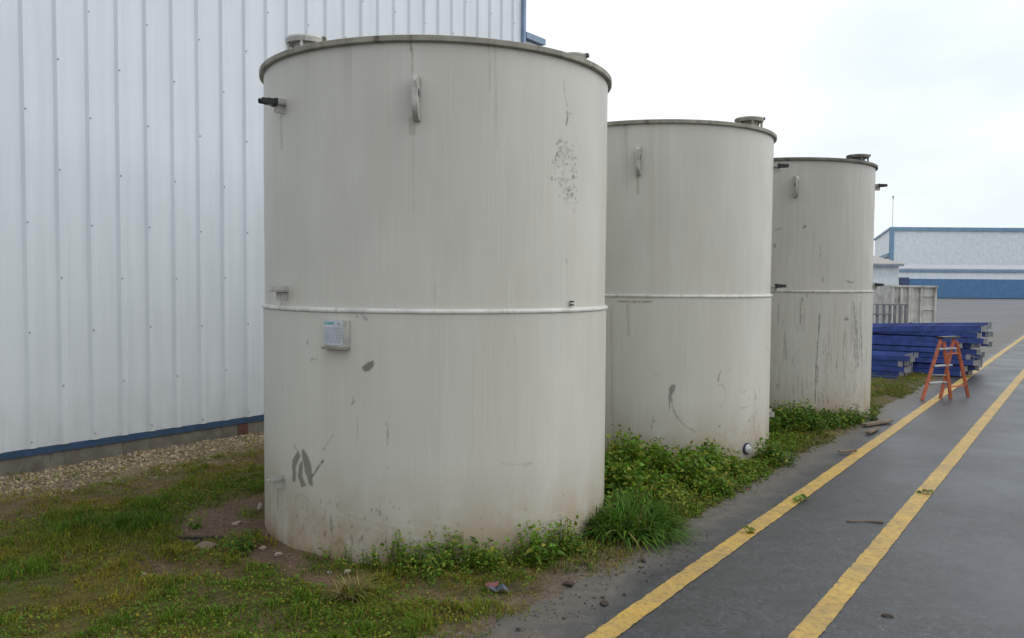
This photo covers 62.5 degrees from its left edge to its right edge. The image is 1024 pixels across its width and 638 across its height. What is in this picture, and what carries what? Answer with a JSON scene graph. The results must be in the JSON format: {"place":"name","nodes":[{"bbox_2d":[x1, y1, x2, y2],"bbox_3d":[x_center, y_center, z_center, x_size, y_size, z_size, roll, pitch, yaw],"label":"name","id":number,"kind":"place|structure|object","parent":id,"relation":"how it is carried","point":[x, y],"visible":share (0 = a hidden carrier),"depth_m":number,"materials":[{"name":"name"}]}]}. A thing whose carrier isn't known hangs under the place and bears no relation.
{"place":"outdoors","nodes":[
{"label":"outdoors","id":0,"kind":"place"},
{"bbox_2d":[0,432,263,497],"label":"gravel","id":1,"kind":"structure","parent":0,"point":[112,465],"depth_m":7.57,"materials":[{"name":"grey gravel"}]},
{"bbox_2d":[0,373,943,637],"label":"soil","id":2,"kind":"structure","parent":0,"point":[222,523],"depth_m":4.70,"materials":[{"name":"brown soil"}]},
{"bbox_2d":[174,539,206,543],"bbox_3d":[-1.995,1.387,5.247,0.205,0.032,0.084,-1,3,-21],"label":"slab fragment","id":3,"kind":"object","parent":2,"relation":"on","point":[192,540],"visible":0.47,"depth_m":5.24,"materials":[{"name":"grey concrete"}]},
{"bbox_2d":[185,510,208,529],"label":"weed plant","id":4,"kind":"object","parent":2,"relation":"on","point":[196,525],"visible":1,"depth_m":5.54,"materials":[{"name":"green plant"}]},
{"bbox_2d":[177,535,223,538],"bbox_3d":[-1.945,1.361,5.268,0.283,0.022,0.021,0,3,-1],"label":"rusty pipe","id":5,"kind":"object","parent":2,"relation":"on","point":[193,537],"visible":0.91,"depth_m":5.26,"materials":[{"name":"brown metal"}]},
{"bbox_2d":[194,541,216,548],"bbox_3d":[-1.848,1.367,5.092,0.119,0.031,0.170,1,3,5],"label":"slab fragment","id":6,"kind":"object","parent":2,"relation":"on","point":[203,544],"visible":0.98,"depth_m":5.08,"materials":[{"name":"grey concrete"}]},
{"bbox_2d":[215,529,259,556],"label":"weed plant","id":7,"kind":"object","parent":2,"relation":"on","point":[248,541],"visible":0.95,"depth_m":5.08,"materials":[{"name":"green plant"}]},
{"bbox_2d":[257,502,262,511],"bbox_3d":[-1.782,1.335,5.971,0.035,0.078,0.044,2,3,35],"label":"stone","id":8,"kind":"object","parent":2,"relation":"on","point":[260,506],"visible":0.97,"depth_m":5.96,"materials":[{"name":"stone"}]},
{"bbox_2d":[274,552,282,556],"bbox_3d":[-1.385,1.394,4.997,0.042,0.030,0.069,2,3,23],"label":"stone","id":9,"kind":"object","parent":2,"relation":"on","point":[277,554],"visible":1,"depth_m":4.99,"materials":[{"name":"stone"}]},
{"bbox_2d":[319,571,381,604],"bbox_3d":[-0.820,1.358,4.271,0.363,0.151,0.353,0,3,0],"label":"grass tussock","id":10,"kind":"object","parent":2,"relation":"on","point":[345,593],"depth_m":4.27,"materials":[{"name":"beige plant"}]},
{"bbox_2d":[0,444,778,637],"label":"clover","id":11,"kind":"object","parent":2,"relation":"on","point":[254,635],"visible":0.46,"depth_m":4.24,"materials":[{"name":"green plant"}]},
{"bbox_2d":[258,34,611,565],"bbox_3d":[-0.523,-0.172,5.917,2.404,3.173,2.490,0,3,0],"label":"storage tank","id":12,"kind":"object","parent":2,"relation":"on","point":[435,307],"visible":0.94,"depth_m":4.89,"materials":[{"name":"metal"}]},
{"bbox_2d":[317,515,603,588],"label":"weeds","id":13,"kind":"object","parent":2,"relation":"on","point":[443,563],"visible":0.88,"depth_m":4.77,"materials":[{"name":"green plant"}]},
{"bbox_2d":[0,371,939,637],"bbox_3d":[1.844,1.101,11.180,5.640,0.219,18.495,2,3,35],"label":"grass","id":14,"kind":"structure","parent":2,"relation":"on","point":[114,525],"depth_m":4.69,"materials":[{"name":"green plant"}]},
{"bbox_2d":[464,537,509,573],"bbox_3d":[-0.144,1.341,4.735,0.265,0.237,0.256,0,3,0],"label":"weed plant","id":15,"kind":"object","parent":2,"relation":"on","point":[488,558],"visible":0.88,"depth_m":4.72,"materials":[{"name":"green plant"}]},
{"bbox_2d":[485,581,508,591],"bbox_3d":[-0.072,1.404,4.412,0.132,0.040,0.073,2,3,37],"label":"litter wrapper","id":16,"kind":"object","parent":2,"relation":"on","point":[492,585],"visible":1,"depth_m":4.42,"materials":[{"name":"multicoloured plastic"}]},
{"bbox_2d":[515,520,564,568],"bbox_3d":[0.165,1.317,4.881,0.305,0.266,0.326,0,3,0],"label":"weed plant","id":17,"kind":"object","parent":2,"relation":"on","point":[533,546],"visible":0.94,"depth_m":4.87,"materials":[{"name":"green plant"}]},
{"bbox_2d":[562,581,573,585],"bbox_3d":[0.303,1.433,4.568,0.067,0.025,0.044,2,3,32],"label":"mud clod","id":18,"kind":"object","parent":2,"relation":"on","point":[566,583],"visible":1,"depth_m":4.56,"materials":[{"name":"soil"}]},
{"bbox_2d":[605,433,660,458],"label":"weed plant","id":19,"kind":"object","parent":2,"relation":"on","point":[609,435],"visible":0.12,"depth_m":7.09,"materials":[{"name":"green plant"}]},
{"bbox_2d":[577,484,708,556],"bbox_3d":[0.774,1.280,5.537,1.154,0.291,1.123,0,3,0],"label":"grass tussock","id":20,"kind":"object","parent":2,"relation":"on","point":[653,523],"depth_m":5.40,"materials":[{"name":"green plant"}]},
{"bbox_2d":[645,476,698,516],"bbox_3d":[1.081,1.273,5.957,0.336,0.288,0.529,2,3,37],"label":"weed plant","id":21,"kind":"object","parent":2,"relation":"on","point":[679,498],"visible":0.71,"depth_m":5.95,"materials":[{"name":"green plant"}]},
{"bbox_2d":[605,116,788,462],"bbox_3d":[1.462,-0.304,8.595,2.499,3.241,2.450,0,3,0],"label":"storage tank","id":22,"kind":"object","parent":2,"relation":"on","point":[690,287],"visible":0.56,"depth_m":7.50,"materials":[{"name":"metal"}]},
{"bbox_2d":[743,443,751,453],"bbox_3d":[2.087,1.188,7.855,0.104,0.104,0.308,-2,3,-39],"label":"pipe cap","id":23,"kind":"object","parent":22,"relation":"attached to","point":[747,448],"visible":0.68,"depth_m":7.74,"materials":[{"name":"white plastic"}]},
{"bbox_2d":[599,424,808,527],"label":"weeds","id":24,"kind":"object","parent":2,"relation":"on","point":[623,469],"visible":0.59,"depth_m":6.66,"materials":[{"name":"green plant"}]},
{"bbox_2d":[684,438,733,476],"bbox_3d":[1.621,1.180,7.104,0.485,0.358,0.445,0,3,0],"label":"weed plant","id":25,"kind":"object","parent":2,"relation":"on","point":[717,454],"visible":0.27,"depth_m":7.02,"materials":[{"name":"green plant"}]},
{"bbox_2d":[752,434,796,466],"bbox_3d":[2.400,1.209,7.710,0.365,0.276,0.430,0,3,0],"label":"weed plant","id":26,"kind":"object","parent":2,"relation":"on","point":[767,451],"visible":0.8,"depth_m":7.67,"materials":[{"name":"green plant"}]},
{"bbox_2d":[774,398,816,427],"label":"weed plant","id":27,"kind":"object","parent":2,"relation":"on","point":[800,409],"visible":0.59,"depth_m":9.37,"materials":[{"name":"green plant"}]},
{"bbox_2d":[769,403,880,434],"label":"weeds","id":28,"kind":"object","parent":2,"relation":"on","point":[826,419],"visible":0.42,"depth_m":9.40,"materials":[{"name":"green plant"}]},
{"bbox_2d":[769,154,887,417],"bbox_3d":[3.446,-0.389,10.930,2.478,3.284,2.482,0,3,0],"label":"storage tank","id":29,"kind":"object","parent":2,"relation":"on","point":[823,211],"visible":0.54,"depth_m":9.84,"materials":[{"name":"metal"}]},
{"bbox_2d":[871,375,897,378],"bbox_3d":[5.656,0.957,14.929,2.189,0.030,0.050,3,3,40],"label":"steel angle","id":30,"kind":"object","parent":2,"relation":"on","point":[884,376],"visible":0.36,"depth_m":14.32,"materials":[{"name":"blue paint"}]},
{"bbox_2d":[871,370,903,375],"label":"steel beam","id":31,"kind":"structure","parent":2,"relation":"on","point":[885,373],"depth_m":14.64,"materials":[{"name":"blue metal"}]},
{"bbox_2d":[871,365,908,372],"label":"steel beam","id":32,"kind":"structure","parent":31,"relation":"on","point":[891,368],"depth_m":14.59,"materials":[{"name":"blue metal"}]},
{"bbox_2d":[871,360,902,366],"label":"steel beam","id":33,"kind":"structure","parent":32,"relation":"on","point":[888,363],"depth_m":14.63,"materials":[{"name":"blue metal"}]},
{"bbox_2d":[871,354,914,361],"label":"steel beam","id":34,"kind":"structure","parent":33,"relation":"on","point":[894,357],"depth_m":14.55,"materials":[{"name":"blue metal"}]},
{"bbox_2d":[911,368,961,375],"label":"steel beam","id":35,"kind":"structure","parent":2,"relation":"on","point":[951,372],"depth_m":14.99,"materials":[{"name":"blue metal"}]},
{"bbox_2d":[913,363,967,370],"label":"steel beam","id":36,"kind":"structure","parent":35,"relation":"on","point":[927,366],"depth_m":15.07,"materials":[{"name":"blue metal"}]},
{"bbox_2d":[915,357,977,365],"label":"steel beam","id":37,"kind":"structure","parent":36,"relation":"on","point":[953,361],"depth_m":14.90,"materials":[{"name":"blue metal"}]},
{"bbox_2d":[465,320,1023,637],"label":"road","id":38,"kind":"structure","parent":0,"point":[950,564],"depth_m":5.22,"materials":[{"name":"grey asphalt"}]},
{"bbox_2d":[150,460,794,630],"bbox_3d":[0.458,1.327,7.113,3.263,0.059,6.874,2,3,35],"label":"grit","id":39,"kind":"object","parent":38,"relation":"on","point":[275,550],"visible":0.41,"depth_m":5.03,"materials":[{"name":"stone"}]},
{"bbox_2d":[475,534,707,636],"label":"mud crumbs","id":40,"kind":"object","parent":38,"relation":"on","point":[563,617],"visible":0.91,"depth_m":4.43,"materials":[{"name":"soil"}]},
{"bbox_2d":[600,600,608,605],"bbox_3d":[0.472,1.451,4.312,0.048,0.025,0.062,3,3,39],"label":"mud clod","id":41,"kind":"object","parent":38,"relation":"on","point":[604,602],"visible":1,"depth_m":4.30,"materials":[{"name":"grey soil"}]},
{"bbox_2d":[465,381,920,591],"bbox_3d":[3.184,1.225,8.979,0.638,0.116,11.458,2,3,35],"label":"moss","id":42,"kind":"object","parent":38,"relation":"on","point":[813,434],"visible":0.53,"depth_m":6.65,"materials":[{"name":"green plant"}]},
{"bbox_2d":[792,494,809,501],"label":"torn weed","id":43,"kind":"object","parent":38,"relation":"on","point":[803,496],"visible":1,"depth_m":6.38,"materials":[{"name":"green plant"}]},
{"bbox_2d":[585,335,1023,637],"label":"road marking","id":44,"kind":"object","parent":38,"relation":"on","point":[623,621],"visible":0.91,"depth_m":5.33,"materials":[{"name":"yellow paint"}]},
{"bbox_2d":[741,526,755,533],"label":"torn weed","id":45,"kind":"object","parent":44,"relation":"on","point":[751,529],"visible":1,"depth_m":5.55,"materials":[{"name":"green plant"}]},
{"bbox_2d":[838,449,856,452],"bbox_3d":[3.232,1.272,8.132,0.186,0.020,0.030,0,3,-12],"label":"wood plank","id":46,"kind":"object","parent":38,"relation":"on","point":[841,451],"visible":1,"depth_m":8.12,"materials":[{"name":"brown wood"}]},
{"bbox_2d":[846,520,882,522],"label":"twig","id":47,"kind":"object","parent":38,"relation":"on","point":[874,521],"visible":1,"depth_m":5.82,"materials":[{"name":"brown wood"}]},
{"bbox_2d":[866,426,879,433],"bbox_3d":[3.978,1.224,9.301,0.050,0.025,0.417,2,3,38],"label":"wood plank","id":48,"kind":"object","parent":38,"relation":"on","point":[872,430],"visible":1,"depth_m":9.26,"materials":[{"name":"brown wood"}]},
{"bbox_2d":[861,419,892,426],"bbox_3d":[4.240,1.203,9.795,0.557,0.030,0.070,-2,3,-36],"label":"wood plank","id":49,"kind":"object","parent":38,"relation":"on","point":[878,422],"visible":1,"depth_m":9.75,"materials":[{"name":"brown wood"}]},
{"bbox_2d":[881,613,893,617],"bbox_3d":[1.859,1.469,4.183,0.058,0.016,0.040,1,3,15],"label":"mud clod","id":50,"kind":"object","parent":38,"relation":"on","point":[887,615],"visible":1,"depth_m":4.17,"materials":[{"name":"brown soil"}]},
{"bbox_2d":[788,369,1023,637],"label":"road marking","id":51,"kind":"object","parent":38,"relation":"on","point":[821,615],"visible":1,"depth_m":5.34,"materials":[{"name":"yellow paint"}]},
{"bbox_2d":[916,489,932,492],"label":"torn weed","id":52,"kind":"object","parent":51,"relation":"on","point":[924,490],"visible":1,"depth_m":6.61,"materials":[{"name":"green plant"}]},
{"bbox_2d":[920,336,969,400],"bbox_3d":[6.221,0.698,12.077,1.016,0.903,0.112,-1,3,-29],"label":"stepladder","id":53,"kind":"object","parent":38,"relation":"on","point":[947,364],"visible":1,"depth_m":12.06,"materials":[{"name":"orange paint"}]},
{"bbox_2d":[965,370,972,375],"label":"steel beam","id":54,"kind":"structure","parent":38,"relation":"on","point":[969,372],"depth_m":15.05,"materials":[{"name":"grey metal"}]},
{"bbox_2d":[526,0,1023,255],"label":"sky","id":55,"kind":"structure","parent":0,"point":[933,90],"materials":[{"name":"white"}]},
{"bbox_2d":[873,256,903,284],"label":"shed","id":56,"kind":"structure","parent":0,"point":[885,271],"depth_m":57.90,"materials":[{"name":"white metal"}]},
{"bbox_2d":[874,227,1023,269],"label":"factory hall","id":57,"kind":"structure","parent":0,"point":[953,246],"depth_m":117.61,"materials":[{"name":"white metal"}]},
{"bbox_2d":[936,298,1023,337],"bbox_3d":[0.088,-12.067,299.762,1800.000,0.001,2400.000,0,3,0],"label":"ground","id":58,"kind":"structure","parent":0,"point":[1001,313],"depth_m":51.85,"materials":[{"name":"grey concrete"}]},
{"bbox_2d":[0,0,525,475],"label":"warehouse","id":59,"kind":"structure","parent":58,"relation":"on","point":[132,278],"depth_m":8.01,"materials":[{"name":"metal"}]},
{"bbox_2d":[526,32,545,45],"bbox_3d":[-2.859,-1.733,15.488,8.050,5.500,0.500,2,3,37],"label":"annex","id":60,"kind":"object","parent":58,"relation":"on","point":[533,39],"visible":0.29,"depth_m":12.95,"materials":[{"name":"blue metal"}]},
{"bbox_2d":[873,304,907,322],"bbox_3d":[9.064,0.204,20.504,1.064,1.143,0.097,0,3,0],"label":"rack frame","id":61,"kind":"object","parent":58,"relation":"on","point":[883,314],"visible":0.31,"depth_m":20.49,"materials":[{"name":"grey metal"}]},
{"bbox_2d":[873,285,937,322],"bbox_3d":[11.882,-0.267,26.429,1.366,1.581,3.015,0,3,0],"label":"skip container","id":62,"kind":"object","parent":58,"relation":"on","point":[920,301],"visible":0.58,"depth_m":25.00,"materials":[{"name":"grey metal"}]},
{"bbox_2d":[899,264,1023,297],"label":"workshop","id":63,"kind":"structure","parent":58,"relation":"on","point":[978,281],"depth_m":95.86,"materials":[{"name":"grey metal"}]},
{"bbox_2d":[899,277,908,284],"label":"door","id":64,"kind":"structure","parent":63,"relation":"in","point":[902,280],"depth_m":95.68,"materials":[{"name":"blue paint"}]},
{"label":"steel beam","id":65,"kind":"object","parent":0,"visible":0},
{"bbox_2d":[872,333,969,337],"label":"steel beam","id":66,"kind":"structure","parent":65,"relation":"on","point":[908,335],"depth_m":15.54,"materials":[{"name":"blue metal"}]},
{"label":"steel beam","id":67,"kind":"object","parent":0,"visible":0},
{"bbox_2d":[969,331,989,337],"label":"steel beam","id":68,"kind":"structure","parent":67,"relation":"on","point":[985,334],"depth_m":14.93,"materials":[{"name":"blue metal"}]},
{"bbox_3d":[7.197,0.305,16.147,2.907,0.108,0.061,2,5,37],"label":"steel beam","id":69,"kind":"object","parent":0,"visible":0},
{"bbox_2d":[972,331,993,336],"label":"steel beam","id":70,"kind":"structure","parent":69,"relation":"on","point":[991,334],"depth_m":15.04,"materials":[{"name":"blue metal"}]},
{"bbox_2d":[872,323,991,328],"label":"steel beam","id":71,"kind":"structure","parent":70,"relation":"on","point":[990,326],"depth_m":15.59,"materials":[{"name":"blue metal"}]},
{"bbox_3d":[7.309,0.198,16.343,2.907,0.108,0.061,2,2,34],"label":"steel beam","id":72,"kind":"object","parent":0,"visible":0},
{"bbox_2d":[872,322,992,327],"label":"steel beam","id":73,"kind":"structure","parent":72,"relation":"on","point":[930,323],"depth_m":15.85,"materials":[{"name":"blue metal"}]},
{"bbox_3d":[5.682,0.822,15.406,2.907,0.108,0.061,2,5,36],"label":"steel beam","id":74,"kind":"object","parent":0,"visible":0},
{"bbox_2d":[871,359,907,365],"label":"steel beam","id":75,"kind":"structure","parent":74,"relation":"on","point":[905,363],"depth_m":14.61,"materials":[{"name":"blue metal"}]},
{"bbox_2d":[872,353,909,355],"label":"steel beam","id":76,"kind":"structure","parent":75,"relation":"on","point":[891,354],"depth_m":14.71,"materials":[{"name":"blue metal"}]},
{"bbox_3d":[5.791,0.705,15.702,2.907,0.108,0.061,2,3,35],"label":"steel beam","id":77,"kind":"object","parent":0,"visible":0},
{"bbox_2d":[872,351,910,353],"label":"steel beam","id":78,"kind":"structure","parent":77,"relation":"on","point":[891,352],"depth_m":15.02,"materials":[{"name":"blue metal"}]},
{"label":"steel beam","id":79,"kind":"object","parent":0,"visible":0},
{"bbox_2d":[876,351,917,357],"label":"steel beam","id":80,"kind":"structure","parent":79,"relation":"on","point":[915,354],"depth_m":15.10,"materials":[{"name":"blue metal"}]},
{"bbox_3d":[6.788,0.900,15.840,2.907,0.108,0.061,2,3,33],"label":"steel beam","id":81,"kind":"object","parent":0,"visible":0},
{"bbox_2d":[913,362,979,370],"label":"steel beam","id":82,"kind":"structure","parent":81,"relation":"on","point":[972,367],"depth_m":14.92,"materials":[{"name":"blue metal"}]},
{"bbox_3d":[7.021,0.728,15.647,2.907,0.108,0.061,2,4,37],"label":"steel beam","id":83,"kind":"object","parent":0,"visible":0},
{"bbox_2d":[872,350,969,359],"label":"steel beam","id":84,"kind":"structure","parent":83,"relation":"on","point":[941,355],"depth_m":15.12,"materials":[{"name":"blue metal"}]},
{"bbox_2d":[872,345,956,352],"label":"steel beam","id":85,"kind":"structure","parent":84,"relation":"on","point":[903,348],"depth_m":15.33,"materials":[{"name":"blue metal"}]},
{"bbox_2d":[872,339,962,347],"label":"steel beam","id":86,"kind":"structure","parent":85,"relation":"on","point":[907,343],"depth_m":15.30,"materials":[{"name":"blue metal"}]},
{"bbox_2d":[872,335,987,344],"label":"steel beam","id":87,"kind":"structure","parent":86,"relation":"on","point":[929,339],"depth_m":15.16,"materials":[{"name":"blue metal"}]},
{"bbox_2d":[872,331,981,338],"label":"steel beam","id":88,"kind":"structure","parent":87,"relation":"on","point":[967,334],"depth_m":15.04,"materials":[{"name":"blue metal"}]},
{"bbox_2d":[872,326,985,331],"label":"steel beam","id":89,"kind":"structure","parent":88,"relation":"on","point":[916,329],"depth_m":15.18,"materials":[{"name":"blue metal"}]},
{"bbox_2d":[872,325,988,329],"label":"steel beam","id":90,"kind":"structure","parent":88,"relation":"on","point":[987,327],"depth_m":15.18,"materials":[{"name":"blue metal"}]},
{"bbox_2d":[872,344,980,354],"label":"steel beam","id":91,"kind":"structure","parent":84,"relation":"on","point":[972,351],"depth_m":14.86,"materials":[{"name":"blue metal"}]},
{"bbox_2d":[882,343,974,348],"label":"steel beam","id":92,"kind":"structure","parent":91,"relation":"on","point":[968,345],"depth_m":14.88,"materials":[{"name":"blue metal"}]},
{"bbox_2d":[893,335,988,343],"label":"steel beam","id":93,"kind":"structure","parent":92,"relation":"on","point":[927,336],"depth_m":15.04,"materials":[{"name":"blue metal"}]},
{"bbox_3d":[7.379,0.699,16.205,2.907,0.108,0.061,2,5,33],"label":"steel beam","id":94,"kind":"object","parent":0,"visible":0},
{"bbox_2d":[974,352,984,357],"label":"steel beam","id":95,"kind":"structure","parent":94,"relation":"on","point":[982,354],"depth_m":15.23,"materials":[{"name":"blue metal"}]},
{"bbox_3d":[7.179,0.591,16.244,2.907,0.108,0.061,2,0,33],"label":"steel beam","id":96,"kind":"object","parent":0,"visible":0},
{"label":"steel beam","id":97,"kind":"object","parent":96,"relation":"on","visible":0},
{"bbox_2d":[981,341,992,346],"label":"steel beam","id":98,"kind":"structure","parent":97,"relation":"on","point":[990,344],"depth_m":15.27,"materials":[{"name":"metal"}]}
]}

